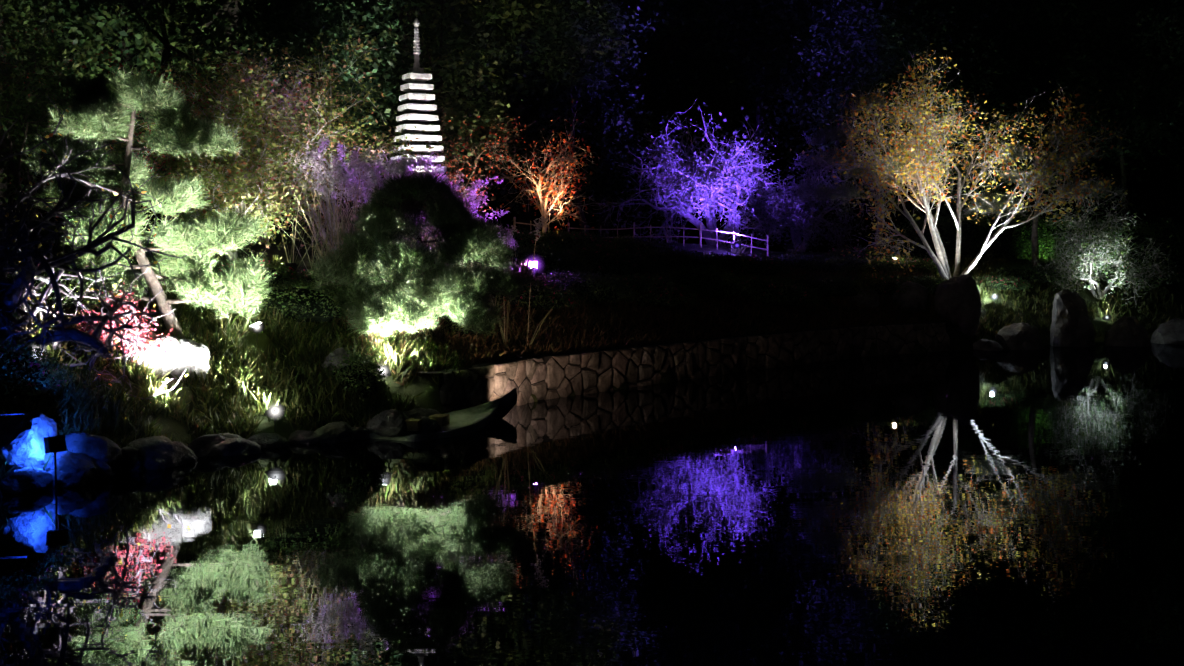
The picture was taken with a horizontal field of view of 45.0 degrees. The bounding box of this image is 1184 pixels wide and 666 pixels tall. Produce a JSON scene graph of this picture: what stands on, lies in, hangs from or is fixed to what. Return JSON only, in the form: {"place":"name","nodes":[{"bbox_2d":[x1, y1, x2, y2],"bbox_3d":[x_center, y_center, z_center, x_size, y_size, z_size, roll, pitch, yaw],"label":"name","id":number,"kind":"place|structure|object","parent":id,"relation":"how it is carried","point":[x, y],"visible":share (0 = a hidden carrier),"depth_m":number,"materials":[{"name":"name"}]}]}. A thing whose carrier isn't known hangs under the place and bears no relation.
{"place":"outdoors","nodes":[
{"label":"outdoors","id":0,"kind":"place"},
{"bbox_2d":[54,452,56,490],"bbox_3d":[-5.631,1.631,15.014,0.023,0.869,0.022,0,3,-2],"label":"sign post","id":1,"kind":"object","parent":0,"point":[55,464],"visible":0.33,"depth_m":15.00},
{"bbox_2d":[279,136,547,245],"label":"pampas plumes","id":2,"kind":"object","parent":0,"point":[353,170],"visible":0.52,"depth_m":24.23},
{"bbox_2d":[293,158,536,346],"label":"pampas stalks","id":3,"kind":"object","parent":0,"point":[337,209],"visible":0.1,"depth_m":24.53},
{"bbox_2d":[499,233,518,249],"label":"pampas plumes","id":4,"kind":"object","parent":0,"point":[511,239],"visible":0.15,"depth_m":30.47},
{"bbox_2d":[0,342,1183,665],"bbox_3d":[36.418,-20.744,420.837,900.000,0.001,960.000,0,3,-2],"label":"water","id":5,"kind":"structure","parent":0,"point":[982,508],"depth_m":12.65,"materials":[{"name":"liquid"}]},
{"bbox_2d":[369,388,516,441],"bbox_3d":[-1.942,1.361,20.559,1.127,0.894,3.207,2,4,29],"label":"boat","id":6,"kind":"object","parent":5,"relation":"on","point":[475,418],"visible":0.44,"depth_m":20.75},
{"bbox_2d":[0,216,1183,492],"bbox_3d":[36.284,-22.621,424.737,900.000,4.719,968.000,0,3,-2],"label":"ground","id":7,"kind":"structure","parent":0,"point":[426,386],"depth_m":26.79,"materials":[{"name":"plant"}]},
{"bbox_2d":[0,467,52,493],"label":"shore stone","id":8,"kind":"object","parent":7,"relation":"on","point":[25,480],"visible":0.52,"depth_m":14.91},
{"bbox_2d":[0,410,56,472],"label":"rock","id":9,"kind":"object","parent":7,"relation":"on","point":[22,446],"visible":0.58,"depth_m":15.19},
{"bbox_2d":[0,337,76,399],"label":"shrub","id":10,"kind":"object","parent":7,"relation":"on","point":[48,364],"depth_m":16.25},
{"bbox_2d":[0,256,105,311],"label":"shrub","id":11,"kind":"object","parent":7,"relation":"on","point":[69,305],"depth_m":18.88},
{"bbox_2d":[43,435,66,452],"bbox_3d":[-5.615,1.164,14.976,0.117,0.168,0.230,-9,-3,35],"label":"sign","id":12,"kind":"object","parent":7,"relation":"on","point":[52,444],"visible":1,"depth_m":14.93,"materials":[{"name":"black"}]},
{"bbox_2d":[0,0,113,210],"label":"tree","id":13,"kind":"object","parent":7,"relation":"on","point":[8,5],"depth_m":34.62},
{"bbox_2d":[48,451,96,487],"bbox_3d":[-5.780,1.561,15.656,0.646,0.565,0.989,-2,-4,-23],"label":"shore stone","id":14,"kind":"object","parent":7,"relation":"on","point":[76,469],"visible":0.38,"depth_m":15.31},
{"bbox_2d":[0,0,174,231],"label":"green maple","id":15,"kind":"object","parent":7,"relation":"on","point":[37,115],"depth_m":22.82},
{"bbox_2d":[65,432,121,470],"bbox_3d":[-5.657,1.385,16.060,0.689,0.519,0.713,7,12,29],"label":"rock","id":16,"kind":"object","parent":7,"relation":"on","point":[105,449],"visible":0.38,"depth_m":15.94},
{"bbox_2d":[84,453,115,481],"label":"shore stone","id":17,"kind":"object","parent":7,"relation":"on","point":[104,472],"visible":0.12,"depth_m":15.70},
{"bbox_2d":[0,88,201,414],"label":"bare tree","id":18,"kind":"object","parent":7,"relation":"on","point":[31,259],"depth_m":16.96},
{"bbox_2d":[2,0,199,205],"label":"tree","id":19,"kind":"object","parent":7,"relation":"on","point":[83,26],"depth_m":36.63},
{"bbox_2d":[0,14,208,219],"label":"maple","id":20,"kind":"object","parent":7,"relation":"on","point":[102,51],"depth_m":29.65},
{"bbox_2d":[4,0,213,217],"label":"tree","id":21,"kind":"object","parent":7,"relation":"on","point":[139,10],"depth_m":44.14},
{"bbox_2d":[70,282,172,367],"bbox_3d":[-6.175,-0.057,18.250,1.505,1.192,1.104,0,3,-2],"label":"red bush","id":22,"kind":"object","parent":7,"relation":"on","point":[131,323],"depth_m":18.32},
{"bbox_2d":[100,269,147,305],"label":"shrub","id":23,"kind":"object","parent":7,"relation":"on","point":[137,274],"visible":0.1,"depth_m":20.38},
{"bbox_2d":[113,446,144,473],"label":"shore stone","id":24,"kind":"object","parent":7,"relation":"on","point":[129,460],"visible":0.29,"depth_m":16.32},
{"bbox_2d":[19,68,276,338],"bbox_3d":[-6.147,-1.656,19.580,3.440,3.926,2.569,0,3,-2],"label":"pine","id":25,"kind":"object","parent":7,"relation":"on","point":[97,116],"depth_m":19.45,"materials":[{"name":"plant"}]},
{"bbox_2d":[121,331,179,377],"bbox_3d":[-5.775,0.311,18.841,0.511,0.662,0.819,3,4,41],"label":"rock","id":26,"kind":"object","parent":7,"relation":"on","point":[170,361],"visible":0.48,"depth_m":18.71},
{"bbox_2d":[126,436,187,469],"bbox_3d":[-5.222,1.497,16.887,0.764,0.537,0.939,3,3,16],"label":"shore stone","id":27,"kind":"object","parent":7,"relation":"on","point":[160,452],"visible":0.48,"depth_m":16.67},
{"bbox_2d":[113,238,210,276],"bbox_3d":[-6.830,-1.137,22.184,1.863,0.726,1.635,0,3,-2],"label":"shrub","id":28,"kind":"object","parent":7,"relation":"on","point":[151,244],"depth_m":21.79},
{"bbox_2d":[31,0,319,222],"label":"tree","id":29,"kind":"object","parent":7,"relation":"on","point":[199,18],"depth_m":30.93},
{"bbox_2d":[35,0,323,200],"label":"tree","id":30,"kind":"object","parent":7,"relation":"on","point":[148,41],"depth_m":35.67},
{"bbox_2d":[172,441,197,462],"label":"shore stone","id":31,"kind":"object","parent":7,"relation":"on","point":[190,456],"visible":0.12,"depth_m":17.09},
{"bbox_2d":[170,339,209,382],"bbox_3d":[-5.375,0.387,19.088,0.538,0.631,0.425,0,4,2],"label":"rock","id":32,"kind":"object","parent":7,"relation":"on","point":[195,356],"visible":0.6,"depth_m":18.92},
{"bbox_2d":[188,434,228,456],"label":"shore stone","id":33,"kind":"object","parent":7,"relation":"on","point":[200,446],"visible":0.38,"depth_m":17.69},
{"bbox_2d":[112,40,328,266],"bbox_3d":[-6.222,-2.914,24.023,3.415,3.939,3.620,2,4,33],"label":"maple","id":34,"kind":"object","parent":7,"relation":"on","point":[233,172],"depth_m":23.54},
{"bbox_2d":[102,0,338,222],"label":"tree","id":35,"kind":"object","parent":7,"relation":"on","point":[208,45],"depth_m":42.46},
{"bbox_2d":[219,433,241,437],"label":"shore stone","id":36,"kind":"object","parent":7,"relation":"on","point":[228,435],"visible":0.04,"depth_m":18.13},
{"bbox_2d":[211,438,261,455],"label":"rock","id":37,"kind":"object","parent":7,"relation":"on","point":[234,446],"visible":0.35,"depth_m":17.75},
{"bbox_2d":[0,252,477,483],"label":"grass","id":38,"kind":"structure","parent":7,"relation":"on","point":[310,343],"depth_m":19.43,"materials":[{"name":"green plant"}]},
{"bbox_2d":[248,322,264,333],"bbox_3d":[-4.772,-0.066,20.359,0.167,0.117,0.230,-29,16,-25],"label":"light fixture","id":39,"kind":"object","parent":7,"relation":"on","point":[257,327],"visible":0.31,"depth_m":20.29,"materials":[{"name":"white"}]},
{"bbox_2d":[132,53,381,244],"bbox_3d":[-6.496,-3.688,28.841,6.059,4.052,4.247,0,3,-2],"label":"maple","id":40,"kind":"object","parent":7,"relation":"on","point":[199,100],"depth_m":28.01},
{"bbox_2d":[212,254,302,289],"bbox_3d":[-5.307,-0.907,22.490,1.611,0.661,1.486,0,3,-2],"label":"shrub","id":41,"kind":"object","parent":7,"relation":"on","point":[277,264],"depth_m":22.35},
{"bbox_2d":[247,433,289,447],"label":"shore stone","id":42,"kind":"object","parent":7,"relation":"on","point":[269,440],"visible":0.65,"depth_m":18.44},
{"bbox_2d":[264,405,284,418],"bbox_3d":[-4.176,1.045,18.836,0.168,0.117,0.230,-34,-14,26],"label":"lamp","id":43,"kind":"object","parent":7,"relation":"on","point":[274,411],"visible":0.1,"depth_m":18.77,"materials":[{"name":"white"}]},
{"bbox_2d":[282,263,296,272],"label":"maples","id":44,"kind":"object","parent":7,"relation":"on","point":[294,265],"visible":0.35,"depth_m":23.16,"materials":[{"name":"black"}]},
{"bbox_2d":[248,274,349,321],"bbox_3d":[-4.639,-0.533,21.764,2.014,0.730,1.897,0,3,-2],"label":"shrub","id":45,"kind":"object","parent":7,"relation":"on","point":[307,315],"depth_m":21.27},
{"bbox_2d":[134,20,465,253],"bbox_3d":[-5.588,-3.705,27.852,3.989,4.766,6.229,2,4,35],"label":"maple","id":46,"kind":"object","parent":7,"relation":"on","point":[325,129],"depth_m":27.52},
{"bbox_2d":[288,430,320,443],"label":"shore stone","id":47,"kind":"object","parent":7,"relation":"on","point":[303,437],"visible":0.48,"depth_m":18.76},
{"bbox_2d":[222,0,403,240],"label":"tree","id":48,"kind":"object","parent":7,"relation":"on","point":[310,19],"depth_m":32.09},
{"bbox_2d":[197,0,450,226],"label":"tree","id":49,"kind":"object","parent":7,"relation":"on","point":[357,23],"depth_m":48.59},
{"bbox_2d":[289,265,363,292],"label":"shrub","id":50,"kind":"object","parent":7,"relation":"on","point":[311,276],"depth_m":22.50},
{"bbox_2d":[314,421,354,443],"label":"shore stone","id":51,"kind":"object","parent":7,"relation":"on","point":[337,432],"visible":0.65,"depth_m":18.91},
{"bbox_2d":[321,347,351,373],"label":"rock","id":52,"kind":"object","parent":7,"relation":"on","point":[338,352],"visible":0.31,"depth_m":20.21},
{"bbox_2d":[242,0,456,232],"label":"tree","id":53,"kind":"object","parent":7,"relation":"on","point":[353,17],"depth_m":37.72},
{"bbox_2d":[319,346,390,397],"bbox_3d":[-3.412,0.558,20.308,1.110,0.751,1.032,0,3,-2],"label":"shrub","id":54,"kind":"object","parent":7,"relation":"on","point":[354,358],"depth_m":20.12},
{"bbox_2d":[364,409,408,436],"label":"shore stone","id":55,"kind":"object","parent":7,"relation":"on","point":[390,423],"visible":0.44,"depth_m":19.40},
{"bbox_2d":[270,176,556,351],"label":"pampas blades","id":56,"kind":"object","parent":7,"relation":"on","point":[317,248],"visible":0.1,"depth_m":24.41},
{"bbox_2d":[287,168,546,336],"bbox_3d":[-2.815,-1.076,21.920,4.143,2.928,2.648,0,3,-2],"label":"pine","id":57,"kind":"object","parent":7,"relation":"on","point":[474,236],"depth_m":21.60,"materials":[{"name":"plant"}]},
{"bbox_2d":[390,18,447,235],"bbox_3d":[-3.859,-4.404,31.574,1.440,5.049,1.440,-2,4,-26],"label":"pagoda","id":58,"kind":"object","parent":7,"relation":"on","point":[416,98],"visible":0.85,"depth_m":31.32,"materials":[{"name":"stone"}]},
{"bbox_2d":[404,408,440,417],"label":"shore stone","id":59,"kind":"object","parent":7,"relation":"on","point":[414,412],"visible":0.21,"depth_m":20.26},
{"bbox_2d":[409,416,440,434],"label":"rock","id":60,"kind":"object","parent":7,"relation":"on","point":[428,425],"visible":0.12,"depth_m":19.66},
{"bbox_2d":[404,418,421,430],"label":"deck block","id":61,"kind":"structure","parent":60,"relation":"on","point":[412,424],"depth_m":19.49,"materials":[{"name":"brown wood"}]},
{"bbox_2d":[429,414,449,426],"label":"deck block","id":62,"kind":"structure","parent":60,"relation":"on","point":[442,420],"depth_m":19.94,"materials":[{"name":"brown wood"}]},
{"bbox_2d":[343,0,523,175],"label":"tree","id":63,"kind":"object","parent":7,"relation":"on","point":[469,44],"depth_m":34.67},
{"bbox_2d":[341,0,549,172],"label":"tree","id":64,"kind":"object","parent":7,"relation":"on","point":[506,14],"depth_m":41.78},
{"bbox_2d":[365,0,559,223],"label":"tree","id":65,"kind":"object","parent":7,"relation":"on","point":[490,188],"depth_m":49.72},
{"bbox_2d":[431,312,494,335],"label":"shrub","id":66,"kind":"object","parent":7,"relation":"on","point":[449,321],"depth_m":23.87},
{"bbox_2d":[430,98,537,211],"bbox_3d":[-2.998,-3.987,35.198,3.341,3.919,3.981,0,3,-2],"label":"maple","id":67,"kind":"object","parent":7,"relation":"on","point":[463,157],"depth_m":35.07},
{"bbox_2d":[391,0,597,219],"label":"tree","id":68,"kind":"object","parent":7,"relation":"on","point":[508,5],"depth_m":43.12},
{"bbox_2d":[343,0,686,234],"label":"tree","id":69,"kind":"object","parent":7,"relation":"on","point":[546,80],"depth_m":48.66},
{"bbox_2d":[497,224,559,252],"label":"shrub","id":70,"kind":"object","parent":7,"relation":"on","point":[527,233],"depth_m":33.90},
{"bbox_2d":[513,217,548,235],"bbox_3d":[-1.657,-2.724,38.911,1.022,0.862,0.086,-1,3,-19],"label":"bamboo fence","id":71,"kind":"object","parent":7,"relation":"on","point":[515,222],"visible":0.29,"depth_m":38.85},
{"bbox_2d":[469,101,599,235],"bbox_3d":[-1.313,-4.102,37.523,4.396,3.721,3.114,2,4,28],"label":"orange maple","id":72,"kind":"object","parent":7,"relation":"on","point":[538,189],"depth_m":37.33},
{"bbox_2d":[493,241,594,277],"bbox_3d":[-1.268,-1.570,31.260,2.675,0.907,2.464,0,3,-2],"label":"shrub","id":73,"kind":"object","parent":7,"relation":"on","point":[556,253],"depth_m":30.82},
{"bbox_2d":[0,229,1115,471],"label":"garden lights","id":74,"kind":"object","parent":7,"relation":"on","point":[390,355],"visible":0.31,"depth_m":20.32,"materials":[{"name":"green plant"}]},
{"bbox_2d":[498,0,656,235],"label":"tree","id":75,"kind":"object","parent":7,"relation":"on","point":[612,35],"depth_m":42.14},
{"bbox_2d":[489,0,752,236],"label":"tree","id":76,"kind":"object","parent":7,"relation":"on","point":[667,23],"depth_m":51.67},
{"bbox_2d":[543,0,732,240],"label":"tree","id":77,"kind":"object","parent":7,"relation":"on","point":[622,150],"depth_m":45.02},
{"bbox_2d":[283,266,996,385],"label":"grassy bank","id":78,"kind":"structure","parent":7,"relation":"on","point":[611,314],"depth_m":28.82,"materials":[{"name":"plant"}]},
{"bbox_2d":[487,273,581,312],"bbox_3d":[-1.485,-0.778,27.271,2.597,0.770,2.289,0,3,-2],"label":"shrub","id":79,"kind":"object","parent":78,"relation":"on","point":[564,296],"depth_m":26.80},
{"bbox_2d":[536,268,638,306],"bbox_3d":[-0.360,-0.933,29.312,2.708,0.786,2.523,0,3,-2],"label":"shrub","id":80,"kind":"object","parent":78,"relation":"on","point":[577,276],"depth_m":28.90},
{"bbox_2d":[567,222,768,255],"bbox_3d":[2.095,-2.523,39.899,5.658,1.134,0.114,0,3,9],"label":"bamboo fence","id":81,"kind":"object","parent":7,"relation":"on","point":[700,229],"visible":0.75,"depth_m":39.76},
{"bbox_2d":[516,0,844,242],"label":"tree","id":82,"kind":"object","parent":7,"relation":"on","point":[719,54],"depth_m":52.91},
{"bbox_2d":[412,322,949,412],"bbox_3d":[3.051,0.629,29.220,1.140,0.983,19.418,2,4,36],"label":"stone wall","id":83,"kind":"structure","parent":7,"relation":"on","point":[551,372],"depth_m":27.71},
{"bbox_2d":[571,99,792,246],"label":"purple tree","id":84,"kind":"object","parent":7,"relation":"on","point":[711,224],"depth_m":42.26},
{"bbox_2d":[622,0,866,248],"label":"tree","id":85,"kind":"object","parent":7,"relation":"on","point":[726,46],"depth_m":54.14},
{"bbox_2d":[735,149,871,252],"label":"bush","id":86,"kind":"object","parent":7,"relation":"on","point":[792,204],"depth_m":45.76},
{"bbox_2d":[724,0,977,250],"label":"tree","id":87,"kind":"object","parent":7,"relation":"on","point":[790,94],"depth_m":52.98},
{"bbox_2d":[815,245,904,260],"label":"shrub","id":88,"kind":"object","parent":7,"relation":"on","point":[848,250],"depth_m":42.65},
{"bbox_2d":[827,254,902,274],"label":"shrub","id":89,"kind":"object","parent":7,"relation":"on","point":[855,259],"depth_m":39.91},
{"bbox_2d":[785,0,945,252],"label":"tree","id":90,"kind":"object","parent":7,"relation":"on","point":[877,44],"depth_m":46.82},
{"bbox_2d":[785,93,946,253],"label":"pine","id":91,"kind":"object","parent":7,"relation":"on","point":[825,193],"depth_m":42.33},
{"bbox_2d":[860,253,938,273],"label":"shrub","id":92,"kind":"object","parent":7,"relation":"on","point":[930,263],"depth_m":40.47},
{"bbox_2d":[771,0,1041,229],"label":"tree","id":93,"kind":"object","parent":7,"relation":"on","point":[966,54],"depth_m":54.14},
{"bbox_2d":[899,275,947,293],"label":"shrub","id":94,"kind":"object","parent":7,"relation":"on","point":[931,282],"depth_m":38.72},
{"bbox_2d":[885,211,966,260],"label":"hedge","id":95,"kind":"object","parent":7,"relation":"on","point":[944,227],"depth_m":45.80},
{"bbox_2d":[933,274,980,337],"bbox_3d":[9.627,-0.600,37.620,1.174,1.904,1.407,0,3,1],"label":"rock","id":96,"kind":"object","parent":7,"relation":"on","point":[957,300],"visible":0.77,"depth_m":37.12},
{"bbox_2d":[790,43,1128,279],"bbox_3d":[10.213,-4.545,39.744,6.441,6.724,8.690,-3,5,-46],"label":"maple","id":97,"kind":"object","parent":7,"relation":"on","point":[941,263],"depth_m":39.51,"materials":[{"name":"plant"}]},
{"bbox_2d":[938,208,1000,258],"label":"hedge","id":98,"kind":"object","parent":7,"relation":"on","point":[966,243],"depth_m":45.75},
{"bbox_2d":[887,3,1075,225],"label":"tree","id":99,"kind":"object","parent":7,"relation":"on","point":[983,82],"depth_m":47.55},
{"bbox_2d":[839,0,1133,220],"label":"tree","id":100,"kind":"object","parent":7,"relation":"on","point":[1007,41],"depth_m":53.88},
{"bbox_2d":[790,254,1183,341],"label":"grass","id":101,"kind":"structure","parent":7,"relation":"on","point":[967,260],"depth_m":41.38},
{"bbox_2d":[973,339,1002,350],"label":"rock","id":102,"kind":"object","parent":7,"relation":"on","point":[985,344],"visible":0.48,"depth_m":36.98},
{"bbox_2d":[970,212,1031,258],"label":"hedge","id":103,"kind":"object","parent":7,"relation":"on","point":[999,251],"depth_m":45.77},
{"bbox_2d":[972,272,1033,292],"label":"shrub","id":104,"kind":"object","parent":7,"relation":"on","point":[1017,281],"depth_m":40.71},
{"bbox_2d":[995,322,1043,349],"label":"rock","id":105,"kind":"object","parent":7,"relation":"on","point":[1020,336],"visible":0.6,"depth_m":37.32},
{"bbox_2d":[973,262,1067,284],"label":"shrub","id":106,"kind":"object","parent":7,"relation":"on","point":[1017,267],"depth_m":42.01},
{"bbox_2d":[1004,211,1064,261],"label":"hedge","id":107,"kind":"object","parent":7,"relation":"on","point":[1027,237],"depth_m":45.83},
{"bbox_2d":[955,121,1126,268],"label":"pine","id":108,"kind":"object","parent":7,"relation":"on","point":[1001,201],"depth_m":43.13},
{"bbox_2d":[1038,213,1091,258],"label":"hedge","id":109,"kind":"object","parent":7,"relation":"on","point":[1055,227],"depth_m":46.01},
{"bbox_2d":[1025,256,1116,275],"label":"shrub","id":110,"kind":"object","parent":7,"relation":"on","point":[1042,261],"depth_m":43.84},
{"bbox_2d":[1050,289,1095,346],"bbox_3d":[13.054,0.111,38.934,1.286,2.633,1.194,-2,-1,3],"label":"rock","id":111,"kind":"object","parent":7,"relation":"on","point":[1071,325],"visible":0.69,"depth_m":38.52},
{"bbox_2d":[981,0,1170,226],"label":"tree","id":112,"kind":"object","parent":7,"relation":"on","point":[1068,40],"depth_m":53.29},
{"bbox_2d":[1008,183,1183,311],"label":"white tree","id":113,"kind":"object","parent":7,"relation":"on","point":[1097,253],"depth_m":41.95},
{"bbox_2d":[1043,0,1183,229],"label":"tree","id":114,"kind":"object","parent":7,"relation":"on","point":[1140,177],"depth_m":52.84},
{"bbox_2d":[1049,0,1183,227],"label":"tree","id":115,"kind":"object","parent":7,"relation":"on","point":[1145,126],"depth_m":46.68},
{"bbox_2d":[1104,316,1150,346],"bbox_3d":[14.631,0.536,39.002,1.217,2.000,1.231,0,3,8],"label":"rock","id":116,"kind":"object","parent":7,"relation":"on","point":[1127,331],"visible":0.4,"depth_m":38.60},
{"bbox_2d":[1106,218,1169,268],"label":"hedge","id":117,"kind":"object","parent":7,"relation":"on","point":[1143,228],"depth_m":45.98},
{"bbox_2d":[1100,264,1183,285],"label":"shrub","id":118,"kind":"object","parent":7,"relation":"on","point":[1176,278],"depth_m":43.52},
{"bbox_2d":[1135,216,1183,268],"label":"hedge","id":119,"kind":"object","parent":7,"relation":"on","point":[1167,250],"depth_m":46.00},
{"bbox_2d":[1151,318,1183,344],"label":"rock","id":120,"kind":"object","parent":7,"relation":"on","point":[1171,331],"visible":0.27,"depth_m":39.63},
{"bbox_3d":[-3.061,0.732,20.863,0.023,0.280,0.022,0,3,-2],"label":"light fixture stake","id":121,"kind":"object","parent":7,"relation":"on","visible":0},
{"bbox_2d":[378,365,390,377],"bbox_3d":[-3.062,0.572,20.847,0.230,0.117,0.168,1,-40,14],"label":"light fixture","id":122,"kind":"object","parent":121,"relation":"attached to","point":[386,371],"visible":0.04,"depth_m":20.79,"materials":[{"name":"white"}]},
{"bbox_2d":[3,0,1183,252],"label":"sky","id":123,"kind":"structure","parent":0,"point":[781,163],"materials":[{"name":"black"}]},
{"bbox_2d":[1074,218,1137,262],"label":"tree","id":124,"kind":"object","parent":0,"point":[1114,229],"depth_m":46.07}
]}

